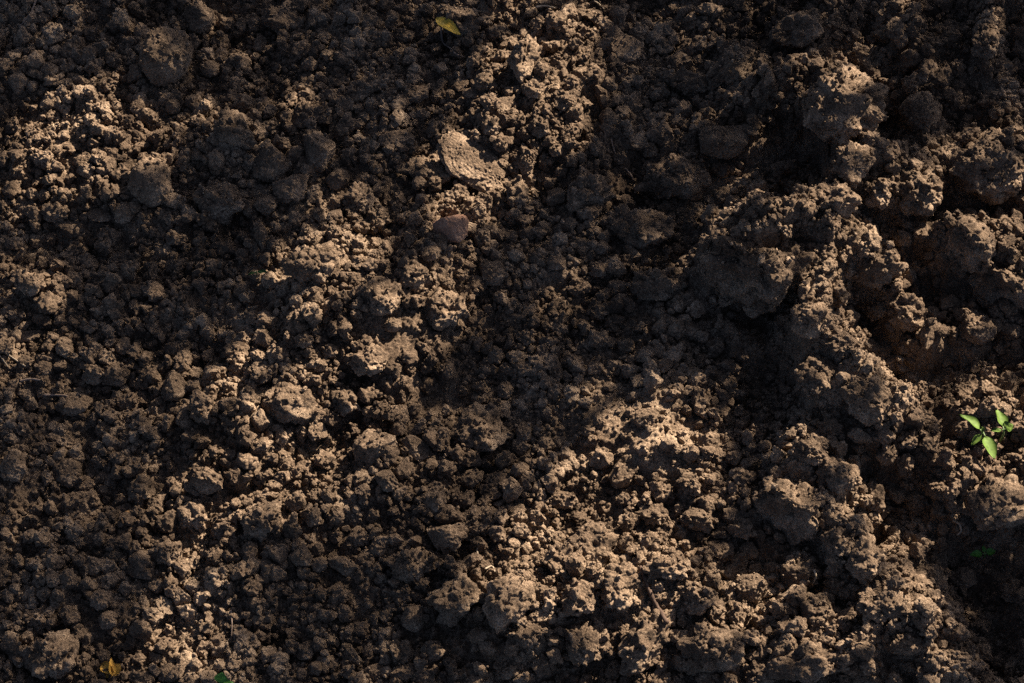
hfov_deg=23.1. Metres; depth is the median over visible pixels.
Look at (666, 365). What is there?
soil clod
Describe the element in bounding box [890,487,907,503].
soil clod
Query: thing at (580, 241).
soil clod
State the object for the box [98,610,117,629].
soil clod
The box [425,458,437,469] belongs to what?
soil clod
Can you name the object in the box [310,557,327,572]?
soil clod
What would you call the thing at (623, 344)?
soil clod
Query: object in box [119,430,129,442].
soil clod
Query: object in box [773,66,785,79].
soil clod
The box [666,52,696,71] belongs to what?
soil clod
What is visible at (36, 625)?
soil clod
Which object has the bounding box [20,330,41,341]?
soil clod
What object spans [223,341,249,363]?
soil clod
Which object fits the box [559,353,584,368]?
soil clod
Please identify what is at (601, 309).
soil clod
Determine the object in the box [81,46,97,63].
soil clod
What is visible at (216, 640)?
soil clod
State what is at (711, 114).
soil clod
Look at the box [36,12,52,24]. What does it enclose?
soil clod
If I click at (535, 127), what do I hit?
soil clod
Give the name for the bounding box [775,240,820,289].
soil clod
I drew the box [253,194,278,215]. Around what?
soil clod
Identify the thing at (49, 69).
soil clod
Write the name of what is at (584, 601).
soil clod
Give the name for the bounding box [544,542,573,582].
soil clod
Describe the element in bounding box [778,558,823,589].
soil clod
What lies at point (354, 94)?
soil clod
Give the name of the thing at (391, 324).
soil clod
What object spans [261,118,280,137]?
soil clod
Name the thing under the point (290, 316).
soil clod
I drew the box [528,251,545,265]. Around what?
soil clod
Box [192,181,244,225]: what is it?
soil clod
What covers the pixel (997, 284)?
soil clod
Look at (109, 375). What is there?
soil clod
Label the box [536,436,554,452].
soil clod
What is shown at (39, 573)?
soil clod
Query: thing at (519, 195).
soil clod
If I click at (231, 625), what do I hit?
root thread
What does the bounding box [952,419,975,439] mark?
soil clod
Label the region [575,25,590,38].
soil clod
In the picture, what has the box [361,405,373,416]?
soil clod
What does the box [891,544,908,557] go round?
soil clod
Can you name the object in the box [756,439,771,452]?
soil clod
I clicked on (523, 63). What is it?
soil clod
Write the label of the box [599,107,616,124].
soil clod
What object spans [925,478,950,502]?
soil clod
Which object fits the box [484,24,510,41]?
soil clod
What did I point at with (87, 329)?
soil clod
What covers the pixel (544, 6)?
root thread
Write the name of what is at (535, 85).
soil clod
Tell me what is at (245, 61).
soil clod
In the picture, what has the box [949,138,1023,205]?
soil clod
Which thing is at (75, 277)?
soil clod
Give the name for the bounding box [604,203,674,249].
soil clod
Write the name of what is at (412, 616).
soil clod
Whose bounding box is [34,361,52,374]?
soil clod
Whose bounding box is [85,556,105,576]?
soil clod
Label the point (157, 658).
soil clod
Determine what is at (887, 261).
soil clod
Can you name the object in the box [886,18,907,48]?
soil clod
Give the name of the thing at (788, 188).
soil clod
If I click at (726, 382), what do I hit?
soil clod
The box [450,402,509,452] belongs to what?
soil clod
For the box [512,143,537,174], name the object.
soil clod
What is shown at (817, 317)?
soil clod
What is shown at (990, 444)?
seedling
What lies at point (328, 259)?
soil clod
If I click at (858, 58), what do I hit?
soil clod
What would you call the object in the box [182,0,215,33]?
soil clod
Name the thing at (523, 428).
soil clod
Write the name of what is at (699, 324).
soil clod
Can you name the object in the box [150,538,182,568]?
soil clod
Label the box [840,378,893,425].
soil clod
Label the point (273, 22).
soil clod
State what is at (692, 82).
soil clod
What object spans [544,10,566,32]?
soil clod
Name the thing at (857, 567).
soil clod
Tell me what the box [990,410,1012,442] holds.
seedling
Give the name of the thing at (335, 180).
soil clod
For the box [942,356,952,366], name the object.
soil clod
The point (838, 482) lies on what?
soil clod
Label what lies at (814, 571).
root thread
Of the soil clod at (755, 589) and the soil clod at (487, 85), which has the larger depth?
the soil clod at (487, 85)
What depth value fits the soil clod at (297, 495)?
2.38 m
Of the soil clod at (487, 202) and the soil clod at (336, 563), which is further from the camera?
the soil clod at (487, 202)
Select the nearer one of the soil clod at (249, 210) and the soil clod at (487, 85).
the soil clod at (249, 210)
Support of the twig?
on the ground
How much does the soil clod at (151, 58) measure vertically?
0.060 m
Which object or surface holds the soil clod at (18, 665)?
on the ground
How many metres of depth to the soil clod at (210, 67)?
2.65 m
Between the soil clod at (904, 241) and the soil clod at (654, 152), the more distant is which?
the soil clod at (654, 152)
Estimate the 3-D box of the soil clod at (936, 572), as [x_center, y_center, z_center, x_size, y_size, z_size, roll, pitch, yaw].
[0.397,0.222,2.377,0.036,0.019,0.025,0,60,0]
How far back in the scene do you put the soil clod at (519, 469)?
2.41 m
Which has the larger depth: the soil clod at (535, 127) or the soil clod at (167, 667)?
the soil clod at (535, 127)
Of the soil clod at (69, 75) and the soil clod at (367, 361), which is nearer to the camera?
the soil clod at (367, 361)
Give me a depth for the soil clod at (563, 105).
2.60 m
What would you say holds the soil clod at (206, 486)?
on the ground
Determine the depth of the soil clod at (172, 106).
2.62 m
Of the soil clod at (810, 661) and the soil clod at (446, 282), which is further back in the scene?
the soil clod at (446, 282)
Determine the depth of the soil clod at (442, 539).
2.36 m
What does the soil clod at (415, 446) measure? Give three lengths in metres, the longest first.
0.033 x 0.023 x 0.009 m
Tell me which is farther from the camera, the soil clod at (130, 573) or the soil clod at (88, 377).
the soil clod at (88, 377)
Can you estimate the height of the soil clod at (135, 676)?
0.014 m
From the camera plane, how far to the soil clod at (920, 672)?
2.29 m
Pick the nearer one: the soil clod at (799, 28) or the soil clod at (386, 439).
the soil clod at (386, 439)
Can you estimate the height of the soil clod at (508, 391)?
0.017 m
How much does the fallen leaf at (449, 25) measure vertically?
0.031 m
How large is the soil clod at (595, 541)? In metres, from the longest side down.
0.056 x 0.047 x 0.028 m
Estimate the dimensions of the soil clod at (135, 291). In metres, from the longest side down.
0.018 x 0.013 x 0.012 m
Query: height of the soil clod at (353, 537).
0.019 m
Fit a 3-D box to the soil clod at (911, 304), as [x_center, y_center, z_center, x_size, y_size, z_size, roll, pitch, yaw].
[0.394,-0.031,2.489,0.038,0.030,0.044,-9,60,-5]
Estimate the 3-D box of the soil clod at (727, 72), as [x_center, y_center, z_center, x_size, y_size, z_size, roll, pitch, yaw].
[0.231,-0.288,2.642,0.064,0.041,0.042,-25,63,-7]
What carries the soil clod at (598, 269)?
on the ground
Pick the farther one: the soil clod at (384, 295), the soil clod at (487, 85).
the soil clod at (487, 85)
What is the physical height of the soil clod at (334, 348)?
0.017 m
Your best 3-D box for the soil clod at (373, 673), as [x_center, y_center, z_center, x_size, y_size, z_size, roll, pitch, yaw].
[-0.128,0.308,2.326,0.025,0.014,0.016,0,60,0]
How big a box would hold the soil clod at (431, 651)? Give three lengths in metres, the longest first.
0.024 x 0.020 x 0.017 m
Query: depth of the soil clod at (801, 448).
2.37 m
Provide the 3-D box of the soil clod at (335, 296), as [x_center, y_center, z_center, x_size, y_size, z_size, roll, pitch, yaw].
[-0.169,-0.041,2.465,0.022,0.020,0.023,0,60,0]
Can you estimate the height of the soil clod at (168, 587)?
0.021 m
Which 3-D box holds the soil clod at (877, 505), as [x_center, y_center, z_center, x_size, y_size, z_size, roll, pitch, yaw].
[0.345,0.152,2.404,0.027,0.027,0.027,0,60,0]
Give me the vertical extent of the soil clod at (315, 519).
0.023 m
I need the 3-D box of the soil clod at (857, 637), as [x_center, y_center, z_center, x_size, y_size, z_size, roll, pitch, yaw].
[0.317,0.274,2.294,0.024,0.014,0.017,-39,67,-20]
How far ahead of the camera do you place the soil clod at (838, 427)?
2.41 m
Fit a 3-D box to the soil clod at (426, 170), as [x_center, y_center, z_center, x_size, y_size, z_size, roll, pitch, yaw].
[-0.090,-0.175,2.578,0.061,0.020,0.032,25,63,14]
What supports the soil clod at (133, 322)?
on the ground
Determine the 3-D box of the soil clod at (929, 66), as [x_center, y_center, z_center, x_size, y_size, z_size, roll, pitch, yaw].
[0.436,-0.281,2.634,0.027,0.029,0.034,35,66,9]
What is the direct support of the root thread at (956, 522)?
on the ground
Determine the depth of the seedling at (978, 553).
2.40 m
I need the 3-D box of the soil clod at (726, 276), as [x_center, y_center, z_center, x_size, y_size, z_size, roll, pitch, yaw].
[0.232,-0.068,2.477,0.094,0.080,0.062,27,64,15]
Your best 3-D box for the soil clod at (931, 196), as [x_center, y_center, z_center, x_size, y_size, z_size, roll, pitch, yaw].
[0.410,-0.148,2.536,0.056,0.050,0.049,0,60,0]
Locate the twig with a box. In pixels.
[639,565,668,624]
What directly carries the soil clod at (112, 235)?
on the ground
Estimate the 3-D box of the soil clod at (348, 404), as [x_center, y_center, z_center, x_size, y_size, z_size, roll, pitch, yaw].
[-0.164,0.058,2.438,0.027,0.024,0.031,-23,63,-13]
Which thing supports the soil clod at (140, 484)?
on the ground
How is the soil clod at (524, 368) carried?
on the ground
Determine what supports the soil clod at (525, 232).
on the ground
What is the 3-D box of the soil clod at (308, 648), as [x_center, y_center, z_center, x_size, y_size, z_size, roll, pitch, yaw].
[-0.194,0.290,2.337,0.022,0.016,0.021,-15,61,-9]
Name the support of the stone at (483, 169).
on the ground
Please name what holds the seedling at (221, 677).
on the ground
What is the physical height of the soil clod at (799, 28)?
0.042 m
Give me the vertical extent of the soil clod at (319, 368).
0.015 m
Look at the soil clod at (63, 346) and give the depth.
2.47 m
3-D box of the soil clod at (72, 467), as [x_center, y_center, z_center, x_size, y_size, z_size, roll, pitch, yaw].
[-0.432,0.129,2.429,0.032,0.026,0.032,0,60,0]
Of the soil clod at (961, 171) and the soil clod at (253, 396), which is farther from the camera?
the soil clod at (961, 171)
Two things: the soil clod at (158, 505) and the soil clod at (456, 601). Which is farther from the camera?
the soil clod at (158, 505)
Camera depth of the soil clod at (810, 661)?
2.29 m
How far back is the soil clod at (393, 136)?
2.59 m
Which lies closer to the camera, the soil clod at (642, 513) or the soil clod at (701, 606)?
the soil clod at (701, 606)
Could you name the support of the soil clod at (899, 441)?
on the ground
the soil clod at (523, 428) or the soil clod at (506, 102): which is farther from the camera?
the soil clod at (506, 102)
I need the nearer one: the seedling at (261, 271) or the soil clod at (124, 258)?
the seedling at (261, 271)
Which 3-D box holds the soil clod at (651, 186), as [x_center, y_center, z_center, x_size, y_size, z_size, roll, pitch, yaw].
[0.169,-0.168,2.593,0.064,0.043,0.062,34,66,18]
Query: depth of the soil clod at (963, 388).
2.46 m
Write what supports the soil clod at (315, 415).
on the ground
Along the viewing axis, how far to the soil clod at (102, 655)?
2.33 m
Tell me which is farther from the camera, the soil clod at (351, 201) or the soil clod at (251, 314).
the soil clod at (351, 201)
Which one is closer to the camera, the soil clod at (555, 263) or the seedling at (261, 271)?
the seedling at (261, 271)
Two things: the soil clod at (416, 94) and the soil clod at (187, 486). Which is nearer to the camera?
the soil clod at (187, 486)
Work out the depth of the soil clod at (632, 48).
2.65 m
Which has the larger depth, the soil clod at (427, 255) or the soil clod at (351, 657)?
the soil clod at (427, 255)
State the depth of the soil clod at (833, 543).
2.34 m
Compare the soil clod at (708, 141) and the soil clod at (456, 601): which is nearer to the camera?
the soil clod at (456, 601)
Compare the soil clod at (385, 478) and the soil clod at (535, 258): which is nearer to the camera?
the soil clod at (385, 478)
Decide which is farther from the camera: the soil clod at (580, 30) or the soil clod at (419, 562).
the soil clod at (580, 30)
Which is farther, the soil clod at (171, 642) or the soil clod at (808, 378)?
the soil clod at (808, 378)
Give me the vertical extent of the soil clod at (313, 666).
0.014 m
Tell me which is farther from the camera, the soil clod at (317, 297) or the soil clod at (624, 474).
the soil clod at (317, 297)
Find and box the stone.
[432,214,468,242]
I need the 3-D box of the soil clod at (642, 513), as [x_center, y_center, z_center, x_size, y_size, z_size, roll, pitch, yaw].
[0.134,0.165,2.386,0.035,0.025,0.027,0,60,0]
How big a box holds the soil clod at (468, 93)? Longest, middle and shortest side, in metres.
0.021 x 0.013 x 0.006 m
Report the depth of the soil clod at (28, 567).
2.37 m
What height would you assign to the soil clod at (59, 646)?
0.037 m
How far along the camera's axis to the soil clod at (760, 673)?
2.29 m
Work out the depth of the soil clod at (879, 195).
2.51 m
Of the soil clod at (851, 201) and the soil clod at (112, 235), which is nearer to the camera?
the soil clod at (851, 201)
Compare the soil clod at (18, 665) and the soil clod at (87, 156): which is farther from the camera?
the soil clod at (87, 156)
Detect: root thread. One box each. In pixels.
[19,0,36,25]
[230,610,232,639]
[536,5,554,8]
[624,167,635,192]
[811,569,816,584]
[952,520,961,535]
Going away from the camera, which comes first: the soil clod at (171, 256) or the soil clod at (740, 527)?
the soil clod at (740, 527)
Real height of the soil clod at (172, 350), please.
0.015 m
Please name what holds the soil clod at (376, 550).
on the ground
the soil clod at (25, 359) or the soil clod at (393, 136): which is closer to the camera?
the soil clod at (25, 359)
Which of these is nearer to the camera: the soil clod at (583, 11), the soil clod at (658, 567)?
the soil clod at (658, 567)
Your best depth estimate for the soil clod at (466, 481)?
2.41 m
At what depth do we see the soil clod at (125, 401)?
2.46 m
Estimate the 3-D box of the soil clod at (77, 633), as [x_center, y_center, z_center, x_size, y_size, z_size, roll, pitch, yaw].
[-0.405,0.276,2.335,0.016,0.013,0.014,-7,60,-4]
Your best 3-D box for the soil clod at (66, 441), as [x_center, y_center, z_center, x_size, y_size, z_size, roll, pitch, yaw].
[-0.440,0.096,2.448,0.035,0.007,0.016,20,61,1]
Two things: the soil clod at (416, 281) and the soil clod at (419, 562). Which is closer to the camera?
the soil clod at (419, 562)
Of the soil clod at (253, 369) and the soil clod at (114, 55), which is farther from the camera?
the soil clod at (114, 55)
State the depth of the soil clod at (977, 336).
2.48 m
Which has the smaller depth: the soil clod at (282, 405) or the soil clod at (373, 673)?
the soil clod at (373, 673)
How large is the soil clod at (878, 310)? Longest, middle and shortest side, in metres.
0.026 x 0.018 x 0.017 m
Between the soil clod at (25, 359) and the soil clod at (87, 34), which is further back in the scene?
the soil clod at (87, 34)
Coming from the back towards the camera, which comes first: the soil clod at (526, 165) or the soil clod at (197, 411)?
the soil clod at (526, 165)
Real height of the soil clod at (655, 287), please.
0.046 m
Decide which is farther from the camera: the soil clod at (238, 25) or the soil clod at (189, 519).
the soil clod at (238, 25)
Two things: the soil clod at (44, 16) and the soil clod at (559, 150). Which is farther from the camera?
the soil clod at (44, 16)
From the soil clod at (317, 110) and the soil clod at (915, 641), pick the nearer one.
the soil clod at (915, 641)
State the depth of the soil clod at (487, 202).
2.55 m
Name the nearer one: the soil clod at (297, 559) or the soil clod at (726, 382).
the soil clod at (297, 559)
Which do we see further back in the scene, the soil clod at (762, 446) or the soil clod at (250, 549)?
the soil clod at (762, 446)
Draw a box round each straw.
[20,378,39,381]
[44,394,67,396]
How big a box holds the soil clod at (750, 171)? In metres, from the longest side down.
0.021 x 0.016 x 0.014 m
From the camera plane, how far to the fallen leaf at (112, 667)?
2.31 m
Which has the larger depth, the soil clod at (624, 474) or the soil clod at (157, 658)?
the soil clod at (624, 474)
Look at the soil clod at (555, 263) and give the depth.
2.52 m
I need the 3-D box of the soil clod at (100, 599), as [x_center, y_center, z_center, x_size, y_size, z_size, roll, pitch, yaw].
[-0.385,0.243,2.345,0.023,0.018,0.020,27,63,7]
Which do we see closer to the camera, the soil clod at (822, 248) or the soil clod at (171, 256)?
the soil clod at (822, 248)
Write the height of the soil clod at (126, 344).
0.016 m
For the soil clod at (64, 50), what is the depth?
2.65 m
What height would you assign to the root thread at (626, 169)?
0.013 m
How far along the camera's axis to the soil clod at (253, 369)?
2.44 m
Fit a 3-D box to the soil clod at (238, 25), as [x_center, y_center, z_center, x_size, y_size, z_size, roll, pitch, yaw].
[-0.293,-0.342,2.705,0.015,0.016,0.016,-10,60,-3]
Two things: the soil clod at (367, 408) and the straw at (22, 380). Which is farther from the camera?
the straw at (22, 380)
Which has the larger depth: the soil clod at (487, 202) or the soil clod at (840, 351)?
the soil clod at (487, 202)
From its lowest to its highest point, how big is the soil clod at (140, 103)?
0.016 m
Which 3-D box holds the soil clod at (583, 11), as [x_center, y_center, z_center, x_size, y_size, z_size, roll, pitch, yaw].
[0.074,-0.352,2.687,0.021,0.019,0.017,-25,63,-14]
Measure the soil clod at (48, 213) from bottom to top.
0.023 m
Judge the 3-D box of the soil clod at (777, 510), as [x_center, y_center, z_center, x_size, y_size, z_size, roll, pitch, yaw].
[0.263,0.159,2.373,0.072,0.070,0.054,30,64,16]
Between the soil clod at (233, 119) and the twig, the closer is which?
the twig
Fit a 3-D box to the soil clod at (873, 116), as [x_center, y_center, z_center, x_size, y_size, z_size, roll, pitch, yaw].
[0.343,-0.242,2.574,0.090,0.077,0.101,20,62,5]
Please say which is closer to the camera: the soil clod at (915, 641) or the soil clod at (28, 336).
the soil clod at (915, 641)
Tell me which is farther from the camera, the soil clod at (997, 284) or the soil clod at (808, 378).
the soil clod at (997, 284)
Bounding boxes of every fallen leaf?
[100,658,120,677]
[436,17,463,56]
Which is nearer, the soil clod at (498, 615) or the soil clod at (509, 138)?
the soil clod at (498, 615)
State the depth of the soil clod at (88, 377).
2.46 m
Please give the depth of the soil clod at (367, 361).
2.44 m
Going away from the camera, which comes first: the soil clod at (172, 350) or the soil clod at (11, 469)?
the soil clod at (11, 469)
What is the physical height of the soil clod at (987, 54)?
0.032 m
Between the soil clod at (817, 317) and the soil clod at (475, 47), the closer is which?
the soil clod at (817, 317)
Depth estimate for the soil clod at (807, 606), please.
2.31 m
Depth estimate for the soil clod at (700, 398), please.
2.44 m
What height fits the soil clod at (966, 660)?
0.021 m
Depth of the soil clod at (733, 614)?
2.32 m
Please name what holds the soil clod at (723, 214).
on the ground
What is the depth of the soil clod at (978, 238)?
2.49 m
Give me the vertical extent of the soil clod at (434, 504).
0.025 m
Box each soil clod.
[0,448,25,481]
[8,655,24,667]
[10,269,45,296]
[16,355,33,368]
[18,629,78,679]
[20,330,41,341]
[21,604,61,630]
[25,557,41,571]
[33,571,45,579]
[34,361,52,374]
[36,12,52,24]
[38,62,58,80]
[40,201,69,222]
[45,431,80,448]
[47,489,102,517]
[52,458,82,489]
[54,220,77,229]
[54,392,92,416]
[55,140,83,150]
[55,337,73,358]
[56,17,65,25]
[58,42,80,57]
[66,72,81,77]
[67,271,82,288]
[71,628,86,643]
[79,322,98,333]
[81,24,100,41]
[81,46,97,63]
[81,364,101,384]
[82,151,93,164]
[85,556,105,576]
[88,208,112,221]
[89,77,118,92]
[89,589,111,610]
[95,421,110,437]
[95,649,110,663]
[96,225,120,245]
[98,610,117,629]
[100,362,130,386]
[103,549,122,562]
[104,51,121,67]
[106,252,140,266]
[114,202,135,223]
[114,336,130,355]
[115,392,138,410]
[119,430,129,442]
[126,473,155,507]
[127,156,171,207]
[127,316,142,330]
[127,564,155,579]
[128,284,141,298]
[129,669,154,682]
[130,98,144,114]
[138,26,193,86]
[146,497,165,514]
[148,652,163,663]
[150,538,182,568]
[158,663,174,682]
[159,637,173,650]
[161,371,187,400]
[162,572,178,598]
[163,248,181,265]
[164,339,190,355]
[165,98,181,114]
[176,499,207,532]
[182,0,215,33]
[183,481,199,496]
[189,404,211,424]
[190,466,223,494]
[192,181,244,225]
[200,60,220,77]
[210,633,225,645]
[213,106,256,150]
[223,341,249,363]
[232,281,249,298]
[233,52,251,68]
[234,16,247,30]
[240,501,281,541]
[241,540,257,559]
[242,199,259,219]
[242,385,261,404]
[243,308,258,324]
[247,359,277,386]
[251,142,293,182]
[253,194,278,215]
[261,0,307,33]
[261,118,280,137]
[261,381,317,425]
[272,173,308,202]
[281,240,348,283]
[284,490,305,511]
[286,310,294,322]
[288,543,312,566]
[292,100,324,131]
[293,331,313,348]
[294,639,313,660]
[299,506,322,526]
[303,131,335,173]
[307,291,323,307]
[308,661,322,675]
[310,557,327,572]
[311,406,327,421]
[314,358,327,371]
[321,343,338,357]
[324,167,349,191]
[326,224,342,239]
[326,556,360,578]
[330,290,350,310]
[330,387,360,416]
[334,76,389,103]
[340,643,361,667]
[342,181,379,214]
[346,343,389,376]
[346,526,369,546]
[352,429,397,464]
[353,275,401,315]
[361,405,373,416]
[363,663,383,680]
[365,204,391,234]
[370,542,387,556]
[375,469,399,491]
[377,83,429,108]
[378,129,415,147]
[383,317,401,331]
[386,547,432,583]
[390,663,415,682]
[392,28,414,43]
[394,157,452,187]
[394,260,431,293]
[401,434,429,461]
[401,605,424,632]
[411,668,436,682]
[418,481,446,513]
[420,245,440,261]
[420,640,445,661]
[423,287,470,330]
[424,572,480,627]
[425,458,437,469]
[426,522,468,552]
[435,6,479,37]
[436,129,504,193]
[441,277,454,289]
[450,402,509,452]
[456,469,483,489]
[462,88,477,97]
[463,505,496,541]
[469,43,495,58]
[474,72,497,90]
[477,192,492,208]
[479,260,508,286]
[480,115,500,135]
[482,575,535,633]
[483,470,512,485]
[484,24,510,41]
[497,381,512,398]
[499,97,512,113]
[505,135,513,146]
[505,178,529,207]
[505,620,547,648]
[507,34,541,83]
[510,462,529,477]
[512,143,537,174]
[512,360,532,377]
[515,329,536,344]
[515,422,531,441]
[517,225,534,241]
[520,77,544,98]
[527,115,551,138]
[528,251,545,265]
[529,457,537,469]
[535,584,548,600]
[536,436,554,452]
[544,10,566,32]
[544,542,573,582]
[546,256,566,269]
[546,360,562,379]
[547,491,577,509]
[548,143,564,156]
[550,87,580,114]
[559,217,577,232]
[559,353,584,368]
[561,578,595,616]
[563,520,618,566]
[564,622,603,665]
[566,166,616,211]
[568,237,589,248]
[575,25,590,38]
[577,7,587,20]
[585,297,610,321]
[588,261,609,276]
[595,240,611,254]
[597,154,612,168]
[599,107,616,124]
[601,562,639,612]
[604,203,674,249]
[606,35,640,65]
[610,461,638,488]
[616,339,634,353]
[618,603,670,676]
[630,267,688,300]
[631,408,659,427]
[633,153,711,201]
[635,502,670,525]
[642,141,658,157]
[642,556,689,580]
[655,358,673,372]
[657,37,668,48]
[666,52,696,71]
[666,68,710,97]
[676,621,745,675]
[677,580,717,615]
[679,468,700,496]
[680,507,715,533]
[690,386,710,419]
[693,317,714,331]
[699,106,715,119]
[699,125,749,158]
[700,235,795,317]
[706,43,755,89]
[713,186,729,207]
[716,373,736,391]
[719,209,734,218]
[721,441,740,453]
[724,596,746,628]
[725,515,756,539]
[734,573,767,601]
[737,541,758,560]
[743,167,760,180]
[743,659,776,682]
[752,475,821,545]
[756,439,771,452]
[766,640,849,682]
[769,8,823,48]
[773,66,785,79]
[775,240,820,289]
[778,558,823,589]
[784,178,804,194]
[787,439,827,465]
[791,301,835,338]
[796,354,838,398]
[800,591,840,634]
[802,63,888,146]
[804,241,836,265]
[810,182,861,217]
[816,417,844,440]
[816,456,861,494]
[820,325,860,360]
[820,526,850,556]
[830,140,875,189]
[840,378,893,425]
[845,534,884,583]
[845,629,868,647]
[851,50,873,65]
[853,246,901,290]
[856,587,903,622]
[864,177,890,209]
[864,483,885,513]
[867,301,888,321]
[875,446,897,465]
[885,292,927,331]
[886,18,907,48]
[886,628,924,655]
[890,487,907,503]
[891,169,943,217]
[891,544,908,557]
[892,229,913,247]
[892,431,918,448]
[899,91,942,132]
[901,71,921,93]
[903,134,915,143]
[909,591,919,600]
[915,58,937,84]
[916,564,947,581]
[916,666,925,679]
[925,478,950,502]
[928,19,965,34]
[941,649,979,668]
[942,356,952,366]
[945,215,996,274]
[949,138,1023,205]
[951,380,977,397]
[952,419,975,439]
[955,566,977,589]
[957,313,996,344]
[961,454,979,470]
[962,474,1023,530]
[968,264,1023,313]
[970,23,999,59]
[1000,578,1020,603]
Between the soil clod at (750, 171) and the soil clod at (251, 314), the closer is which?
the soil clod at (251, 314)
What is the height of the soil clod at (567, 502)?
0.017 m
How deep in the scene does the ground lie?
2.47 m
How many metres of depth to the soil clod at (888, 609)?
2.29 m
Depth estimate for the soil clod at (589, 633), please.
2.30 m
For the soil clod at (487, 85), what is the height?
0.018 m
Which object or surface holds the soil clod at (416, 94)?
on the ground
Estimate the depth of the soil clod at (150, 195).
2.55 m
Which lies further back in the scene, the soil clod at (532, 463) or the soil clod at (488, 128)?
the soil clod at (488, 128)
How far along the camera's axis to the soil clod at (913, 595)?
2.32 m
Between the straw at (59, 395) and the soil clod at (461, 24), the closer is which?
the straw at (59, 395)
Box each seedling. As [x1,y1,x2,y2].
[214,672,233,682]
[248,269,267,274]
[960,414,996,458]
[970,546,995,557]
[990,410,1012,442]
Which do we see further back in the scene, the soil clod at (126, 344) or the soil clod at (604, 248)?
the soil clod at (604, 248)
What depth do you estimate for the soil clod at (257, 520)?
2.37 m
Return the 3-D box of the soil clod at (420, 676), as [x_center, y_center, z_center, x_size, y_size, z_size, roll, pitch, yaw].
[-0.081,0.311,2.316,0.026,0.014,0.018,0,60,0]
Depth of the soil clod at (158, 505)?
2.40 m
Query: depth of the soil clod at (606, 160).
2.60 m
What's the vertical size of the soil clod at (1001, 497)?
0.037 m
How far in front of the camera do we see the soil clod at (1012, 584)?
2.37 m
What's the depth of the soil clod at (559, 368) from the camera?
2.47 m
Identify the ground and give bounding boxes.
[0,0,1023,682]
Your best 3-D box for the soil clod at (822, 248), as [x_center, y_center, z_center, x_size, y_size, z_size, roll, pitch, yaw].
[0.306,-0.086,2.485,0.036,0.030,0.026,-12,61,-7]
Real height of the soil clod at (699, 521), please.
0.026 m
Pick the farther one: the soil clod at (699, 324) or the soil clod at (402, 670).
the soil clod at (699, 324)
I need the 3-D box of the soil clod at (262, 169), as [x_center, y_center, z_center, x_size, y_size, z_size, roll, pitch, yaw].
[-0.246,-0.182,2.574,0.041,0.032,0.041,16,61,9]
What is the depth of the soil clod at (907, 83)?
2.62 m
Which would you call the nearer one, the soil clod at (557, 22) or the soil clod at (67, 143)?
the soil clod at (67, 143)
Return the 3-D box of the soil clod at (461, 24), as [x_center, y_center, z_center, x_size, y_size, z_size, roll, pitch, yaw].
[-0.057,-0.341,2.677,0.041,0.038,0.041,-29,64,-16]
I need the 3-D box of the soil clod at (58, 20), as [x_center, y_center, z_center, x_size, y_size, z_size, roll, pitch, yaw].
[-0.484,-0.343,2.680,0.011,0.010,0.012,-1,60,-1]
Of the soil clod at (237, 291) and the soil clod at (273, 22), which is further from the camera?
the soil clod at (273, 22)
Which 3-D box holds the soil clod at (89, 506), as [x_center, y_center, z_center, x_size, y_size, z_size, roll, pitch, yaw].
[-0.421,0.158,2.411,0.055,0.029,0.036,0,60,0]
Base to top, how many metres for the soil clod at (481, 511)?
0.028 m
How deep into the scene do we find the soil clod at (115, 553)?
2.37 m
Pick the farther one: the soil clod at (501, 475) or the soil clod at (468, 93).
the soil clod at (468, 93)
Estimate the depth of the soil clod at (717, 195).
2.59 m
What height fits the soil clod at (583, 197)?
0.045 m
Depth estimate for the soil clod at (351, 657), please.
2.33 m
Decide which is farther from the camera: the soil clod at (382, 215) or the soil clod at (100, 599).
the soil clod at (382, 215)
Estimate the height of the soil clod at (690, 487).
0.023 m
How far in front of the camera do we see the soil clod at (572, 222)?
2.55 m
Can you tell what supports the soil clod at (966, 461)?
on the ground
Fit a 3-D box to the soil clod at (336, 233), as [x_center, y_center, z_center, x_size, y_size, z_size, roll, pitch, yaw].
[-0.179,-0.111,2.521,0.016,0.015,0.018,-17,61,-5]
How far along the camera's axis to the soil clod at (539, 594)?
2.32 m
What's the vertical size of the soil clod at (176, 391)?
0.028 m
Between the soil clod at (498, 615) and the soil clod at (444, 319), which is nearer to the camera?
the soil clod at (498, 615)
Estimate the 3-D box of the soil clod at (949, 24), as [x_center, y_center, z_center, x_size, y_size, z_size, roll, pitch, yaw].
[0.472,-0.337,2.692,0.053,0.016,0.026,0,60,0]
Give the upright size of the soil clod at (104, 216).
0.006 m
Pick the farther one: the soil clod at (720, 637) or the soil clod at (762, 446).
the soil clod at (762, 446)
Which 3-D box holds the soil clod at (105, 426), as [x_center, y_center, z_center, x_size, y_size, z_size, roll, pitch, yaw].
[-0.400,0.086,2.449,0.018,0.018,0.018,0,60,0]
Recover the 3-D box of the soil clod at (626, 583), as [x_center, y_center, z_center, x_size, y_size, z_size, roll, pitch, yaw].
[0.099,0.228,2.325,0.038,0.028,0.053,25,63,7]
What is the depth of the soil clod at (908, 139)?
2.60 m
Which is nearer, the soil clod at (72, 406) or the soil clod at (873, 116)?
the soil clod at (72, 406)
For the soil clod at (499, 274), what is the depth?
2.50 m
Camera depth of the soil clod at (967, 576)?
2.40 m
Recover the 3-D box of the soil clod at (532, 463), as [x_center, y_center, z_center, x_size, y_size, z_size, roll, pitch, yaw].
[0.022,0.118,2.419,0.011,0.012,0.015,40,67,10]
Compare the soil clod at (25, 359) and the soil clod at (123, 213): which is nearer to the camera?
the soil clod at (25, 359)

